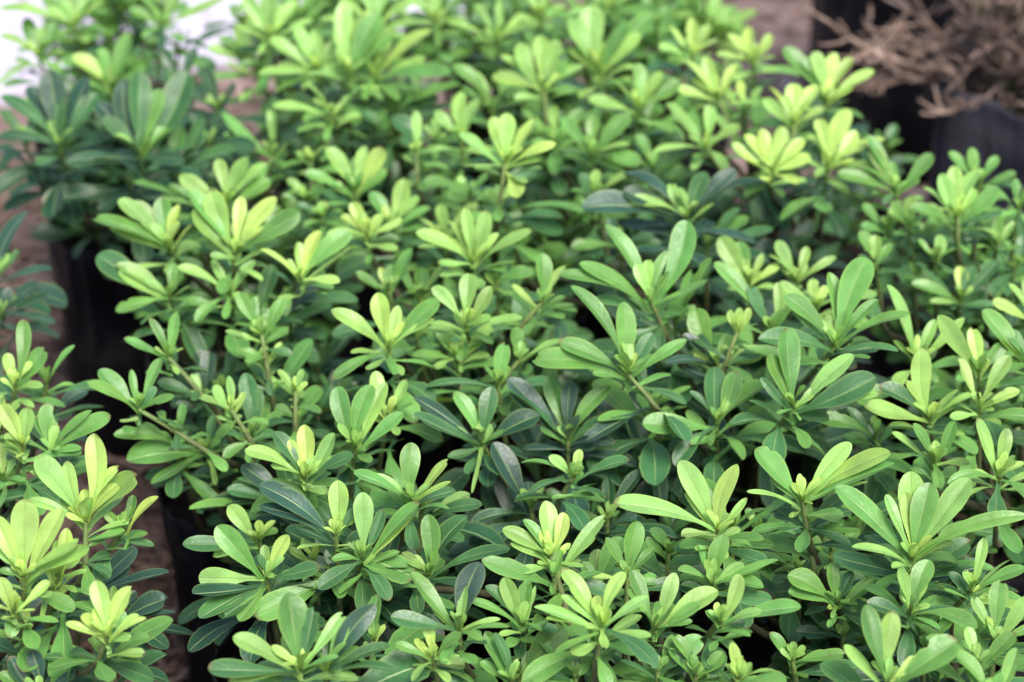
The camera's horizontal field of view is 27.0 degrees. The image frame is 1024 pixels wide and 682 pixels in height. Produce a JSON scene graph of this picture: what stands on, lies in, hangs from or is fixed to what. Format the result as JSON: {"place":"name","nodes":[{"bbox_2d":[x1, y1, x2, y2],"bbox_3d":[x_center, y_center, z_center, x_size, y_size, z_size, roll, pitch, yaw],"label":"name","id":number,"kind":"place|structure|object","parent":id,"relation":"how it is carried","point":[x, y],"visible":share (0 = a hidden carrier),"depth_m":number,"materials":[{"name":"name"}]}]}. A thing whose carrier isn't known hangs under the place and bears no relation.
{"place":"outdoors","nodes":[
{"label":"outdoors","id":0,"kind":"place"},
{"bbox_2d":[0,0,473,105],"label":"pavement","id":1,"kind":"structure","parent":0,"point":[11,21],"depth_m":3.19,"materials":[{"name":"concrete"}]},
{"bbox_2d":[0,0,928,681],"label":"ground","id":2,"kind":"structure","parent":0,"point":[760,22],"depth_m":2.91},
{"bbox_2d":[0,211,66,375],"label":"potted shrub","id":3,"kind":"object","parent":2,"relation":"on","point":[48,293],"visible":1,"depth_m":1.72,"materials":[{"name":"green plant"}]},
{"bbox_2d":[0,319,110,577],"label":"potted shrub","id":4,"kind":"object","parent":2,"relation":"on","point":[18,443],"visible":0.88,"depth_m":1.48,"materials":[{"name":"green plant"}]},
{"bbox_2d":[0,433,193,681],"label":"potted shrub","id":5,"kind":"object","parent":2,"relation":"on","point":[44,601],"visible":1,"depth_m":1.29,"materials":[{"name":"green plant"}]},
{"bbox_2d":[0,0,222,219],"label":"potted shrub","id":6,"kind":"object","parent":2,"relation":"on","point":[108,63],"visible":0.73,"depth_m":2.10,"materials":[{"name":"green plant"}]},
{"bbox_2d":[0,47,272,474],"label":"potted shrub","id":7,"kind":"object","parent":2,"relation":"on","point":[168,135],"visible":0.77,"depth_m":1.95,"materials":[{"name":"green plant"}]},
{"bbox_2d":[92,157,374,465],"bbox_3d":[-0.235,0.033,1.880,0.239,0.502,0.433,0,30,0],"label":"potted shrub","id":8,"kind":"object","parent":2,"relation":"on","point":[308,285],"visible":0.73,"depth_m":1.68,"materials":[{"name":"green plant"}]},
{"bbox_2d":[87,293,442,681],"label":"potted shrub","id":9,"kind":"object","parent":2,"relation":"on","point":[235,414],"visible":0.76,"depth_m":1.57,"materials":[{"name":"green plant"}]},
{"bbox_2d":[198,0,434,195],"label":"potted shrub","id":10,"kind":"object","parent":2,"relation":"on","point":[273,18],"visible":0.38,"depth_m":2.12,"materials":[{"name":"green plant"}]},
{"bbox_2d":[208,592,446,681],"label":"potted shrub","id":11,"kind":"object","parent":2,"relation":"on","point":[337,637],"visible":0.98,"depth_m":1.24,"materials":[{"name":"green plant"}]},
{"bbox_2d":[208,0,467,448],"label":"potted shrub","id":12,"kind":"object","parent":2,"relation":"on","point":[355,45],"visible":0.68,"depth_m":1.98,"materials":[{"name":"green plant"}]},
{"bbox_2d":[178,425,505,681],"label":"potted shrub","id":13,"kind":"object","parent":2,"relation":"on","point":[330,554],"visible":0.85,"depth_m":1.41,"materials":[{"name":"green plant"}]},
{"bbox_2d":[280,92,608,474],"bbox_3d":[-0.059,-0.025,1.960,0.281,0.524,0.341,9,31,16],"label":"potted shrub","id":14,"kind":"object","parent":2,"relation":"on","point":[368,172],"visible":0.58,"depth_m":1.84,"materials":[{"name":"green plant"}]},
{"bbox_2d":[0,0,927,681],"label":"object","id":15,"kind":"object","parent":2,"relation":"on","point":[40,252],"visible":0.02,"depth_m":2.34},
{"bbox_2d":[326,202,638,631],"bbox_3d":[-0.043,0.113,1.759,0.248,0.486,0.381,15,33,24],"label":"potted shrub","id":16,"kind":"object","parent":2,"relation":"on","point":[467,333],"visible":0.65,"depth_m":1.65,"materials":[{"name":"green plant"}]},
{"bbox_2d":[391,0,605,204],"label":"potted shrub","id":17,"kind":"object","parent":2,"relation":"on","point":[492,24],"visible":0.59,"depth_m":2.29,"materials":[{"name":"green plant"}]},
{"bbox_2d":[381,342,766,681],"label":"potted shrub","id":18,"kind":"object","parent":2,"relation":"on","point":[581,499],"visible":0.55,"depth_m":1.51,"materials":[{"name":"green plant"}]},
{"bbox_2d":[452,5,696,341],"bbox_3d":[0.076,-0.089,2.083,0.259,0.512,0.385,0,30,0],"label":"potted shrub","id":19,"kind":"object","parent":2,"relation":"on","point":[564,162],"visible":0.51,"depth_m":1.92,"materials":[{"name":"green plant"}]},
{"bbox_2d":[391,501,800,681],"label":"potted shrub","id":20,"kind":"object","parent":2,"relation":"on","point":[571,644],"visible":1,"depth_m":1.30,"materials":[{"name":"green plant"}]},
{"bbox_2d":[540,0,757,221],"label":"potted shrub","id":21,"kind":"object","parent":2,"relation":"on","point":[714,14],"visible":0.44,"depth_m":2.30,"materials":[{"name":"green plant"}]},
{"bbox_2d":[450,163,876,382],"bbox_3d":[0.191,0.040,1.882,0.361,0.490,0.350,23,37,34],"label":"potted shrub","id":22,"kind":"object","parent":2,"relation":"on","point":[744,247],"visible":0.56,"depth_m":1.77,"materials":[{"name":"green plant"}]},
{"bbox_2d":[532,220,910,645],"bbox_3d":[0.168,0.132,1.698,0.265,0.514,0.379,7,31,12],"label":"potted shrub","id":23,"kind":"object","parent":2,"relation":"on","point":[727,399],"visible":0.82,"depth_m":1.52,"materials":[{"name":"green plant"}]},
{"bbox_2d":[647,17,917,449],"bbox_3d":[0.251,-0.080,2.078,0.246,0.501,0.473,9,31,16],"label":"potted shrub","id":24,"kind":"object","parent":2,"relation":"on","point":[838,215],"visible":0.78,"depth_m":1.91,"materials":[{"name":"green plant"}]},
{"bbox_2d":[614,441,1023,681],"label":"potted shrub","id":25,"kind":"object","parent":2,"relation":"on","point":[826,572],"visible":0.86,"depth_m":1.36,"materials":[{"name":"green plant"}]},
{"bbox_2d":[748,538,1023,681],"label":"potted shrub","id":26,"kind":"object","parent":2,"relation":"on","point":[966,647],"visible":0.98,"depth_m":1.28,"materials":[{"name":"green plant"}]},
{"bbox_2d":[806,0,970,182],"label":"potted shrub","id":27,"kind":"object","parent":2,"relation":"on","point":[900,105],"visible":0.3,"depth_m":2.75,"materials":[{"name":"brown plant"}]},
{"bbox_2d":[807,0,1023,289],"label":"dry potted shrub","id":28,"kind":"object","parent":2,"relation":"on","point":[978,80],"visible":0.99,"depth_m":2.30,"materials":[{"name":"brown plant"}]},
{"bbox_2d":[821,279,1023,676],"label":"potted shrub","id":29,"kind":"object","parent":2,"relation":"on","point":[977,438],"visible":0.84,"depth_m":1.52,"materials":[{"name":"green plant"}]},
{"bbox_2d":[838,135,1023,552],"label":"potted shrub","id":30,"kind":"object","parent":2,"relation":"on","point":[970,268],"visible":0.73,"depth_m":1.76,"materials":[{"name":"green plant"}]}
]}

